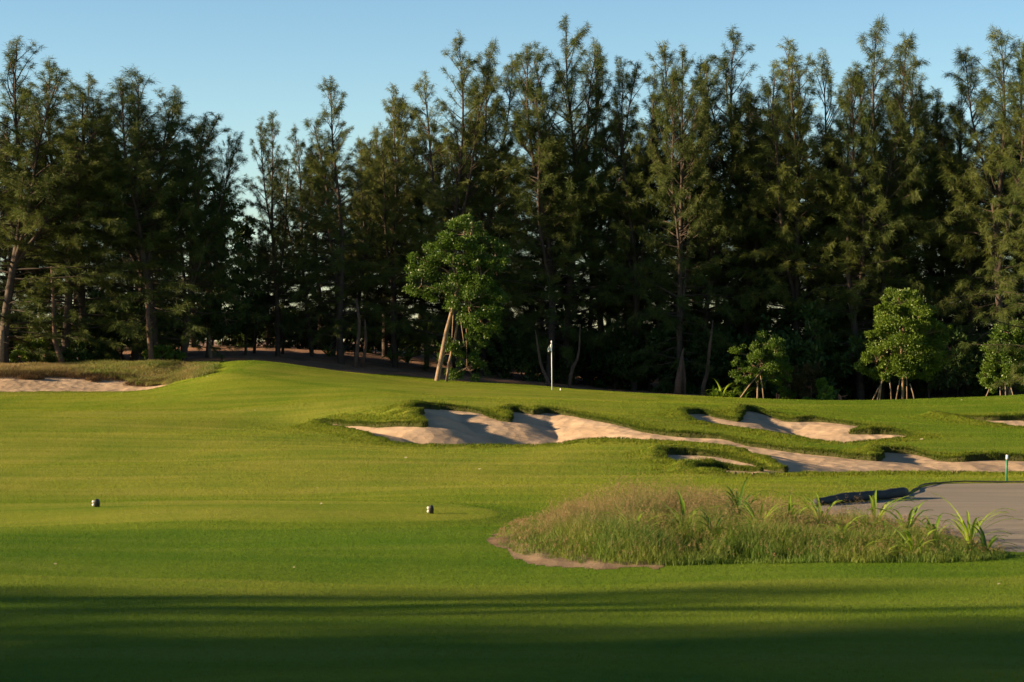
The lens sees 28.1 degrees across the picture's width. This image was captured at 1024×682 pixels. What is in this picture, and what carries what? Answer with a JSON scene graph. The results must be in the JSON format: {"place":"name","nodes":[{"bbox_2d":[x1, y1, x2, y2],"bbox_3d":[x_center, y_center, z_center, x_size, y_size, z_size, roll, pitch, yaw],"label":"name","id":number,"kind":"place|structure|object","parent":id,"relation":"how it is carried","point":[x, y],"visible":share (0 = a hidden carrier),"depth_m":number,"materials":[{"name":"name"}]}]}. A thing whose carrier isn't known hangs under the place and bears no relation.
{"place":"outdoors","nodes":[
{"label":"outdoors","id":0,"kind":"place"},
{"bbox_2d":[0,360,1023,681],"bbox_3d":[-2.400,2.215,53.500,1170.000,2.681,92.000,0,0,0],"label":"ground","id":1,"kind":"structure","parent":0,"point":[360,520],"depth_m":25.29,"materials":[{"name":"plant"}]},
{"bbox_2d":[0,375,169,391],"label":"bunker sand","id":2,"kind":"structure","parent":1,"relation":"on","point":[15,384],"depth_m":90.40,"materials":[{"name":"sand"}]},
{"bbox_2d":[0,359,218,385],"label":"scrub grass","id":3,"kind":"structure","parent":1,"relation":"on","point":[134,367],"depth_m":93.29,"materials":[{"name":"plant"}]},
{"bbox_2d":[401,213,512,382],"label":"broadleaf tree","id":4,"kind":"object","parent":1,"relation":"on","point":[471,282],"visible":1,"depth_m":95.82,"materials":[{"name":"green plant"}]},
{"bbox_2d":[487,532,666,568],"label":"soil","id":5,"kind":"structure","parent":1,"relation":"on","point":[535,558],"depth_m":26.21,"materials":[{"name":"sand"}]},
{"bbox_2d":[263,398,1023,478],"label":"rough grass","id":6,"kind":"structure","parent":1,"relation":"on","point":[738,414],"depth_m":59.48,"materials":[{"name":"plant"}]},
{"bbox_2d":[333,409,1023,474],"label":"bunker sand","id":7,"kind":"structure","parent":1,"relation":"on","point":[447,427],"depth_m":60.19,"materials":[{"name":"sand"}]},
{"bbox_2d":[671,509,759,549],"bbox_3d":[2.658,2.511,27.231,1.199,0.487,1.225,0,0,0],"label":"strap leaf plant","id":8,"kind":"object","parent":1,"relation":"on","point":[707,524],"visible":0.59,"depth_m":27.30,"materials":[{"name":"plant"}]},
{"bbox_2d":[687,478,774,518],"bbox_3d":[3.382,2.403,30.208,1.329,0.708,1.165,0,0,35],"label":"strap leaf plant","id":9,"kind":"object","parent":1,"relation":"on","point":[737,502],"visible":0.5,"depth_m":30.27,"materials":[{"name":"plant"}]},
{"bbox_2d":[494,465,1010,565],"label":"tall grass","id":10,"kind":"structure","parent":1,"relation":"on","point":[596,530],"depth_m":26.94,"materials":[{"name":"plant"}]},
{"bbox_2d":[710,494,804,527],"bbox_3d":[3.390,2.447,28.508,1.367,0.591,1.491,0,0,0],"label":"strap leaf plant","id":11,"kind":"object","parent":1,"relation":"on","point":[752,511],"visible":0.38,"depth_m":28.60,"materials":[{"name":"plant"}]},
{"bbox_2d":[727,330,793,397],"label":"broadleaf tree","id":12,"kind":"object","parent":1,"relation":"on","point":[773,368],"visible":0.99,"depth_m":96.34,"materials":[{"name":"green plant"}]},
{"bbox_2d":[690,411,903,442],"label":"bunker sand","id":13,"kind":"structure","parent":1,"relation":"on","point":[822,430],"depth_m":67.94,"materials":[{"name":"sand"}]},
{"bbox_2d":[780,362,822,397],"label":"bush","id":14,"kind":"object","parent":1,"relation":"on","point":[800,380],"visible":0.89,"depth_m":98.30,"materials":[{"name":"green plant"}]},
{"bbox_2d":[791,492,848,521],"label":"strap leaf plant","id":15,"kind":"object","parent":1,"relation":"on","point":[819,507],"visible":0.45,"depth_m":29.69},
{"bbox_2d":[815,377,835,399],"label":"bush","id":16,"kind":"object","parent":1,"relation":"on","point":[822,385],"visible":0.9,"depth_m":97.42,"materials":[{"name":"green plant"}]},
{"bbox_2d":[839,490,919,523],"bbox_3d":[5.313,2.456,29.397,1.186,0.585,1.043,0,0,-38],"label":"strap leaf plant","id":17,"kind":"object","parent":1,"relation":"on","point":[874,501],"visible":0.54,"depth_m":29.41,"materials":[{"name":"plant"}]},
{"bbox_2d":[851,286,953,399],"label":"broadleaf tree","id":18,"kind":"object","parent":1,"relation":"on","point":[914,342],"visible":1,"depth_m":96.48,"materials":[{"name":"green plant"}]},
{"bbox_2d":[867,500,942,529],"bbox_3d":[5.477,2.491,28.450,0.954,0.525,0.942,0,0,-35],"label":"strap leaf plant","id":19,"kind":"object","parent":1,"relation":"on","point":[909,516],"visible":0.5,"depth_m":28.43,"materials":[{"name":"plant"}]},
{"bbox_2d":[867,522,948,556],"bbox_3d":[5.030,2.593,26.257,0.927,0.551,1.183,0,0,28],"label":"strap leaf plant","id":20,"kind":"object","parent":1,"relation":"on","point":[909,537],"visible":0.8,"depth_m":26.11,"materials":[{"name":"plant"}]},
{"bbox_2d":[933,493,1021,547],"bbox_3d":[5.894,2.367,26.794,0.896,0.786,1.352,0,0,-40],"label":"strap leaf plant","id":21,"kind":"object","parent":1,"relation":"on","point":[969,529],"visible":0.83,"depth_m":26.73,"materials":[{"name":"plant"}]},
{"bbox_2d":[956,523,1020,555],"bbox_3d":[6.101,2.546,26.182,0.809,0.414,0.661,0,0,-38],"label":"strap leaf plant","id":22,"kind":"object","parent":1,"relation":"on","point":[982,538],"visible":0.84,"depth_m":26.19,"materials":[{"name":"plant"}]},
{"bbox_2d":[956,116,1023,388],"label":"casuarina tree","id":23,"kind":"object","parent":1,"relation":"on","point":[1016,165],"visible":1,"depth_m":83.99,"materials":[{"name":"green plant"}]},
{"bbox_2d":[976,318,1023,394],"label":"broadleaf tree","id":24,"kind":"object","parent":1,"relation":"on","point":[988,371],"visible":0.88,"depth_m":95.44,"materials":[{"name":"green plant"}]},
{"bbox_2d":[0,0,1023,340],"label":"sky","id":25,"kind":"structure","parent":0,"point":[242,61],"materials":[{"name":"blue"}]},
{"bbox_2d":[10,341,1023,399],"bbox_3d":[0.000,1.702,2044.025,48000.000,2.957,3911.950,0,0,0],"label":"forest floor","id":26,"kind":"structure","parent":0,"point":[374,363],"depth_m":109.01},
{"bbox_2d":[9,337,57,363],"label":"bush","id":27,"kind":"object","parent":26,"relation":"on","point":[25,356],"visible":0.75,"depth_m":98.74,"materials":[{"name":"green plant"}]},
{"bbox_2d":[0,110,73,326],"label":"casuarina tree","id":28,"kind":"object","parent":26,"relation":"on","point":[37,271],"visible":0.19,"depth_m":111.47,"materials":[{"name":"green plant"}]},
{"bbox_2d":[1,168,74,354],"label":"casuarina tree","id":29,"kind":"object","parent":26,"relation":"on","point":[6,268],"visible":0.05,"depth_m":112.84,"materials":[{"name":"green plant"}]},
{"bbox_2d":[0,36,147,362],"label":"casuarina tree","id":30,"kind":"object","parent":26,"relation":"on","point":[20,211],"visible":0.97,"depth_m":96.75,"materials":[{"name":"green plant"}]},
{"bbox_2d":[62,347,93,362],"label":"bush","id":31,"kind":"object","parent":26,"relation":"on","point":[68,355],"visible":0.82,"depth_m":98.38,"materials":[{"name":"green plant"}]},
{"bbox_2d":[56,300,114,360],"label":"shrub","id":32,"kind":"object","parent":26,"relation":"on","point":[98,332],"visible":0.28,"depth_m":101.62,"materials":[{"name":"green plant"}]},
{"bbox_2d":[0,55,174,362],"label":"casuarina tree","id":33,"kind":"object","parent":26,"relation":"on","point":[71,313],"visible":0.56,"depth_m":98.32,"materials":[{"name":"green plant"}]},
{"bbox_2d":[0,72,184,360],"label":"casuarina tree","id":34,"kind":"object","parent":26,"relation":"on","point":[82,303],"visible":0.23,"depth_m":99.43,"materials":[{"name":"green plant"}]},
{"bbox_2d":[71,333,119,361],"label":"bush","id":35,"kind":"object","parent":26,"relation":"on","point":[81,344],"visible":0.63,"depth_m":99.64,"materials":[{"name":"green plant"}]},
{"bbox_2d":[45,111,145,320],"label":"casuarina tree","id":36,"kind":"object","parent":26,"relation":"on","point":[96,264],"visible":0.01,"depth_m":111.37,"materials":[{"name":"green plant"}]},
{"bbox_2d":[77,289,146,361],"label":"shrub","id":37,"kind":"object","parent":26,"relation":"on","point":[98,294],"visible":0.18,"depth_m":103.05,"materials":[{"name":"green plant"}]},
{"bbox_2d":[74,98,173,305],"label":"casuarina tree","id":38,"kind":"object","parent":26,"relation":"on","point":[126,261],"visible":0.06,"depth_m":115.43,"materials":[{"name":"green plant"}]},
{"bbox_2d":[35,85,232,361],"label":"casuarina tree","id":39,"kind":"object","parent":26,"relation":"on","point":[134,355],"visible":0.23,"depth_m":102.56,"materials":[{"name":"green plant"}]},
{"bbox_2d":[63,64,254,360],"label":"casuarina tree","id":40,"kind":"object","parent":26,"relation":"on","point":[150,326],"visible":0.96,"depth_m":98.22,"materials":[{"name":"green plant"}]},
{"bbox_2d":[141,344,186,361],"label":"bush","id":41,"kind":"object","parent":26,"relation":"on","point":[168,352],"visible":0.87,"depth_m":98.19,"materials":[{"name":"green plant"}]},
{"bbox_2d":[126,122,252,346],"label":"casuarina tree","id":42,"kind":"object","parent":26,"relation":"on","point":[207,204],"visible":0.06,"depth_m":121.92,"materials":[{"name":"green plant"}]},
{"bbox_2d":[144,138,240,350],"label":"casuarina tree","id":43,"kind":"object","parent":26,"relation":"on","point":[184,276],"visible":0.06,"depth_m":111.12,"materials":[{"name":"green plant"}]},
{"bbox_2d":[121,112,270,360],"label":"casuarina tree","id":44,"kind":"object","parent":26,"relation":"on","point":[188,333],"visible":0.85,"depth_m":99.55,"materials":[{"name":"green plant"}]},
{"bbox_2d":[188,136,237,357],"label":"casuarina tree","id":45,"kind":"object","parent":26,"relation":"on","point":[220,317],"visible":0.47,"depth_m":103.88,"materials":[{"name":"green plant"}]},
{"bbox_2d":[182,181,252,357],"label":"broadleaf tree","id":46,"kind":"object","parent":26,"relation":"on","point":[217,327],"visible":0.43,"depth_m":103.75,"materials":[{"name":"green plant"}]},
{"bbox_2d":[227,215,269,354],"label":"broadleaf tree","id":47,"kind":"object","parent":26,"relation":"on","point":[246,231],"visible":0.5,"depth_m":109.72,"materials":[{"name":"green plant"}]},
{"bbox_2d":[232,318,264,346],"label":"shrub","id":48,"kind":"object","parent":26,"relation":"on","point":[239,339],"visible":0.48,"depth_m":124.72,"materials":[{"name":"green plant"}]},
{"bbox_2d":[228,229,280,352],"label":"casuarina tree","id":49,"kind":"object","parent":26,"relation":"on","point":[267,301],"visible":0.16,"depth_m":113.59,"materials":[{"name":"green plant"}]},
{"bbox_2d":[226,110,319,356],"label":"casuarina tree","id":50,"kind":"object","parent":26,"relation":"on","point":[273,186],"visible":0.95,"depth_m":106.82,"materials":[{"name":"green plant"}]},
{"bbox_2d":[253,236,316,353],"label":"casuarina tree","id":51,"kind":"object","parent":26,"relation":"on","point":[283,338],"visible":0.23,"depth_m":113.78,"materials":[{"name":"green plant"}]},
{"bbox_2d":[259,126,353,356],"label":"casuarina tree","id":52,"kind":"object","parent":26,"relation":"on","point":[297,234],"visible":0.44,"depth_m":109.90,"materials":[{"name":"green plant"}]},
{"bbox_2d":[272,150,355,349],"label":"casuarina tree","id":53,"kind":"object","parent":26,"relation":"on","point":[320,319],"visible":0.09,"depth_m":125.00,"materials":[{"name":"green plant"}]},
{"bbox_2d":[294,301,362,351],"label":"shrub","id":54,"kind":"object","parent":26,"relation":"on","point":[347,341],"visible":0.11,"depth_m":127.38,"materials":[{"name":"green plant"}]},
{"bbox_2d":[291,142,389,355],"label":"casuarina tree","id":55,"kind":"object","parent":26,"relation":"on","point":[333,340],"visible":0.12,"depth_m":113.72,"materials":[{"name":"green plant"}]},
{"bbox_2d":[279,75,407,366],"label":"casuarina tree","id":56,"kind":"object","parent":26,"relation":"on","point":[339,265],"visible":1,"depth_m":105.77,"materials":[{"name":"green plant"}]},
{"bbox_2d":[314,122,403,367],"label":"casuarina tree","id":57,"kind":"object","parent":26,"relation":"on","point":[366,154],"visible":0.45,"depth_m":110.82,"materials":[{"name":"green plant"}]},
{"bbox_2d":[344,317,381,353],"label":"shrub","id":58,"kind":"object","parent":26,"relation":"on","point":[352,340],"visible":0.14,"depth_m":125.17,"materials":[{"name":"green plant"}]},
{"bbox_2d":[309,93,445,362],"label":"casuarina tree","id":59,"kind":"object","parent":26,"relation":"on","point":[386,294],"visible":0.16,"depth_m":111.91,"materials":[{"name":"green plant"}]},
{"bbox_2d":[351,159,430,356],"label":"casuarina tree","id":60,"kind":"object","parent":26,"relation":"on","point":[384,350],"visible":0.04,"depth_m":121.85,"materials":[{"name":"green plant"}]},
{"bbox_2d":[346,82,450,367],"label":"casuarina tree","id":61,"kind":"object","parent":26,"relation":"on","point":[393,214],"visible":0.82,"depth_m":108.58,"materials":[{"name":"green plant"}]},
{"bbox_2d":[370,118,463,370],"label":"casuarina tree","id":62,"kind":"object","parent":26,"relation":"on","point":[426,357],"visible":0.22,"depth_m":111.52,"materials":[{"name":"green plant"}]},
{"bbox_2d":[398,313,449,355],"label":"shrub","id":63,"kind":"object","parent":26,"relation":"on","point":[414,347],"visible":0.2,"depth_m":122.69,"materials":[{"name":"green plant"}]},
{"bbox_2d":[396,133,505,368],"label":"casuarina tree","id":64,"kind":"object","parent":26,"relation":"on","point":[443,310],"visible":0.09,"depth_m":112.32,"materials":[{"name":"green plant"}]},
{"bbox_2d":[376,29,543,377],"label":"casuarina tree","id":65,"kind":"object","parent":26,"relation":"on","point":[436,204],"visible":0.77,"depth_m":107.68,"materials":[{"name":"green plant"}]},
{"bbox_2d":[421,36,543,375],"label":"casuarina tree","id":66,"kind":"object","parent":26,"relation":"on","point":[503,211],"visible":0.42,"depth_m":109.38,"materials":[{"name":"green plant"}]},
{"bbox_2d":[462,324,510,374],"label":"shrub","id":67,"kind":"object","parent":26,"relation":"on","point":[489,359],"visible":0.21,"depth_m":114.23,"materials":[{"name":"green plant"}]},
{"bbox_2d":[445,144,562,373],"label":"casuarina tree","id":68,"kind":"object","parent":26,"relation":"on","point":[512,311],"visible":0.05,"depth_m":116.49,"materials":[{"name":"green plant"}]},
{"bbox_2d":[479,42,625,386],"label":"casuarina tree","id":69,"kind":"object","parent":26,"relation":"on","point":[535,186],"visible":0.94,"depth_m":106.60,"materials":[{"name":"green plant"}]},
{"bbox_2d":[515,151,600,330],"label":"casuarina tree","id":70,"kind":"object","parent":26,"relation":"on","point":[547,305],"visible":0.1,"depth_m":112.70,"materials":[{"name":"green plant"}]},
{"bbox_2d":[461,12,672,387],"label":"casuarina tree","id":71,"kind":"object","parent":26,"relation":"on","point":[575,175],"visible":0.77,"depth_m":108.05,"materials":[{"name":"green plant"}]},
{"bbox_2d":[524,304,621,385],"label":"shrub","id":72,"kind":"object","parent":26,"relation":"on","point":[591,375],"visible":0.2,"depth_m":110.81,"materials":[{"name":"green plant"}]},
{"bbox_2d":[496,36,677,389],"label":"casuarina tree","id":73,"kind":"object","parent":26,"relation":"on","point":[579,300],"visible":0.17,"depth_m":111.61,"materials":[{"name":"green plant"}]},
{"bbox_2d":[526,150,651,383],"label":"casuarina tree","id":74,"kind":"object","parent":26,"relation":"on","point":[591,276],"visible":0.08,"depth_m":112.39,"materials":[{"name":"green plant"}]},
{"bbox_2d":[575,119,694,330],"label":"casuarina tree","id":75,"kind":"object","parent":26,"relation":"on","point":[626,326],"visible":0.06,"depth_m":113.29,"materials":[{"name":"green plant"}]},
{"bbox_2d":[574,56,699,390],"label":"casuarina tree","id":76,"kind":"object","parent":26,"relation":"on","point":[623,243],"visible":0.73,"depth_m":107.80,"materials":[{"name":"green plant"}]},
{"bbox_2d":[589,40,723,390],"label":"casuarina tree","id":77,"kind":"object","parent":26,"relation":"on","point":[671,60],"visible":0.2,"depth_m":109.82,"materials":[{"name":"green plant"}]},
{"bbox_2d":[653,349,700,390],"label":"shrub","id":78,"kind":"object","parent":26,"relation":"on","point":[666,360],"visible":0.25,"depth_m":106.24,"materials":[{"name":"green plant"}]},
{"bbox_2d":[608,41,747,393],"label":"casuarina tree","id":79,"kind":"object","parent":26,"relation":"on","point":[680,194],"visible":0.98,"depth_m":104.55,"materials":[{"name":"green plant"}]},
{"bbox_2d":[599,111,790,339],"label":"casuarina tree","id":80,"kind":"object","parent":26,"relation":"on","point":[698,307],"visible":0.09,"depth_m":110.27,"materials":[{"name":"green plant"}]},
{"bbox_2d":[619,56,790,394],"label":"casuarina tree","id":81,"kind":"object","parent":26,"relation":"on","point":[736,199],"visible":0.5,"depth_m":107.38,"materials":[{"name":"green plant"}]},
{"bbox_2d":[647,320,762,396],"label":"shrub","id":82,"kind":"object","parent":26,"relation":"on","point":[658,335],"visible":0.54,"depth_m":105.88,"materials":[{"name":"green plant"}]},
{"bbox_2d":[685,331,748,395],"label":"shrub","id":83,"kind":"object","parent":26,"relation":"on","point":[719,377],"visible":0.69,"depth_m":104.93,"materials":[{"name":"green plant"}]},
{"bbox_2d":[648,23,838,396],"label":"casuarina tree","id":84,"kind":"object","parent":26,"relation":"on","point":[729,73],"visible":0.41,"depth_m":108.44,"materials":[{"name":"green plant"}]},
{"bbox_2d":[701,89,791,332],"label":"casuarina tree","id":85,"kind":"object","parent":26,"relation":"on","point":[751,249],"visible":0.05,"depth_m":113.19,"materials":[{"name":"green plant"}]},
{"bbox_2d":[715,77,813,339],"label":"casuarina tree","id":86,"kind":"object","parent":26,"relation":"on","point":[757,117],"visible":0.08,"depth_m":112.76,"materials":[{"name":"green plant"}]},
{"bbox_2d":[711,298,862,386],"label":"shrub","id":87,"kind":"object","parent":26,"relation":"on","point":[779,331],"visible":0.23,"depth_m":105.94,"materials":[{"name":"green plant"}]},
{"bbox_2d":[724,300,865,399],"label":"shrub","id":88,"kind":"object","parent":26,"relation":"on","point":[811,353],"visible":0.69,"depth_m":103.57,"materials":[{"name":"green plant"}]},
{"bbox_2d":[719,35,876,398],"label":"casuarina tree","id":89,"kind":"object","parent":26,"relation":"on","point":[796,272],"visible":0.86,"depth_m":106.20,"materials":[{"name":"green plant"}]},
{"bbox_2d":[745,46,916,397],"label":"casuarina tree","id":90,"kind":"object","parent":26,"relation":"on","point":[819,124],"visible":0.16,"depth_m":110.44,"materials":[{"name":"green plant"}]},
{"bbox_2d":[800,147,879,391],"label":"casuarina tree","id":91,"kind":"object","parent":26,"relation":"on","point":[834,165],"visible":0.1,"depth_m":110.93,"materials":[{"name":"green plant"}]},
{"bbox_2d":[788,67,928,399],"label":"casuarina tree","id":92,"kind":"object","parent":26,"relation":"on","point":[861,284],"visible":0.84,"depth_m":104.73,"materials":[{"name":"green plant"}]},
{"bbox_2d":[814,11,958,399],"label":"casuarina tree","id":93,"kind":"object","parent":26,"relation":"on","point":[878,157],"visible":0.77,"depth_m":105.05,"materials":[{"name":"green plant"}]},
{"bbox_2d":[827,301,950,399],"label":"shrub","id":94,"kind":"object","parent":26,"relation":"on","point":[848,388],"visible":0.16,"depth_m":107.22,"materials":[{"name":"green plant"}]},
{"bbox_2d":[809,88,980,391],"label":"casuarina tree","id":95,"kind":"object","parent":26,"relation":"on","point":[886,226],"visible":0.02,"depth_m":114.90,"materials":[{"name":"green plant"}]},
{"bbox_2d":[823,52,980,396],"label":"casuarina tree","id":96,"kind":"object","parent":26,"relation":"on","point":[919,93],"visible":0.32,"depth_m":107.81,"materials":[{"name":"green plant"}]},
{"bbox_2d":[863,114,990,393],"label":"casuarina tree","id":97,"kind":"object","parent":26,"relation":"on","point":[932,271],"visible":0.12,"depth_m":110.99,"materials":[{"name":"green plant"}]},
{"bbox_2d":[868,325,990,398],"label":"shrub","id":98,"kind":"object","parent":26,"relation":"on","point":[936,381],"visible":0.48,"depth_m":102.75,"materials":[{"name":"green plant"}]},
{"bbox_2d":[888,85,987,394],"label":"casuarina tree","id":99,"kind":"object","parent":26,"relation":"on","point":[941,263],"visible":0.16,"depth_m":110.47,"materials":[{"name":"green plant"}]},
{"bbox_2d":[900,78,1023,395],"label":"casuarina tree","id":100,"kind":"object","parent":26,"relation":"on","point":[939,114],"visible":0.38,"depth_m":107.90,"materials":[{"name":"green plant"}]},
{"bbox_2d":[926,349,999,396],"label":"shrub","id":101,"kind":"object","parent":26,"relation":"on","point":[981,392],"visible":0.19,"depth_m":104.18,"materials":[{"name":"green plant"}]},
{"bbox_2d":[915,23,1023,395],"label":"casuarina tree","id":102,"kind":"object","parent":26,"relation":"on","point":[996,258],"visible":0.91,"depth_m":104.03,"materials":[{"name":"green plant"}]},
{"bbox_2d":[942,36,1023,394],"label":"casuarina tree","id":103,"kind":"object","parent":26,"relation":"on","point":[1017,71],"visible":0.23,"depth_m":107.13,"materials":[{"name":"green plant"}]},
{"bbox_2d":[943,153,1022,371],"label":"casuarina tree","id":104,"kind":"object","parent":26,"relation":"on","point":[987,326],"visible":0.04,"depth_m":115.56,"materials":[{"name":"green plant"}]},
{"bbox_2d":[817,483,1023,551],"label":"path","id":105,"kind":"structure","parent":0,"point":[979,500],"depth_m":34.06,"materials":[{"name":"concrete"}]},
{"bbox_2d":[813,487,908,504],"bbox_3d":[6.069,2.714,35.700,0.208,0.200,3.066,0,0,40],"label":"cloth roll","id":106,"kind":"object","parent":105,"relation":"on","point":[899,492],"visible":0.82,"depth_m":35.72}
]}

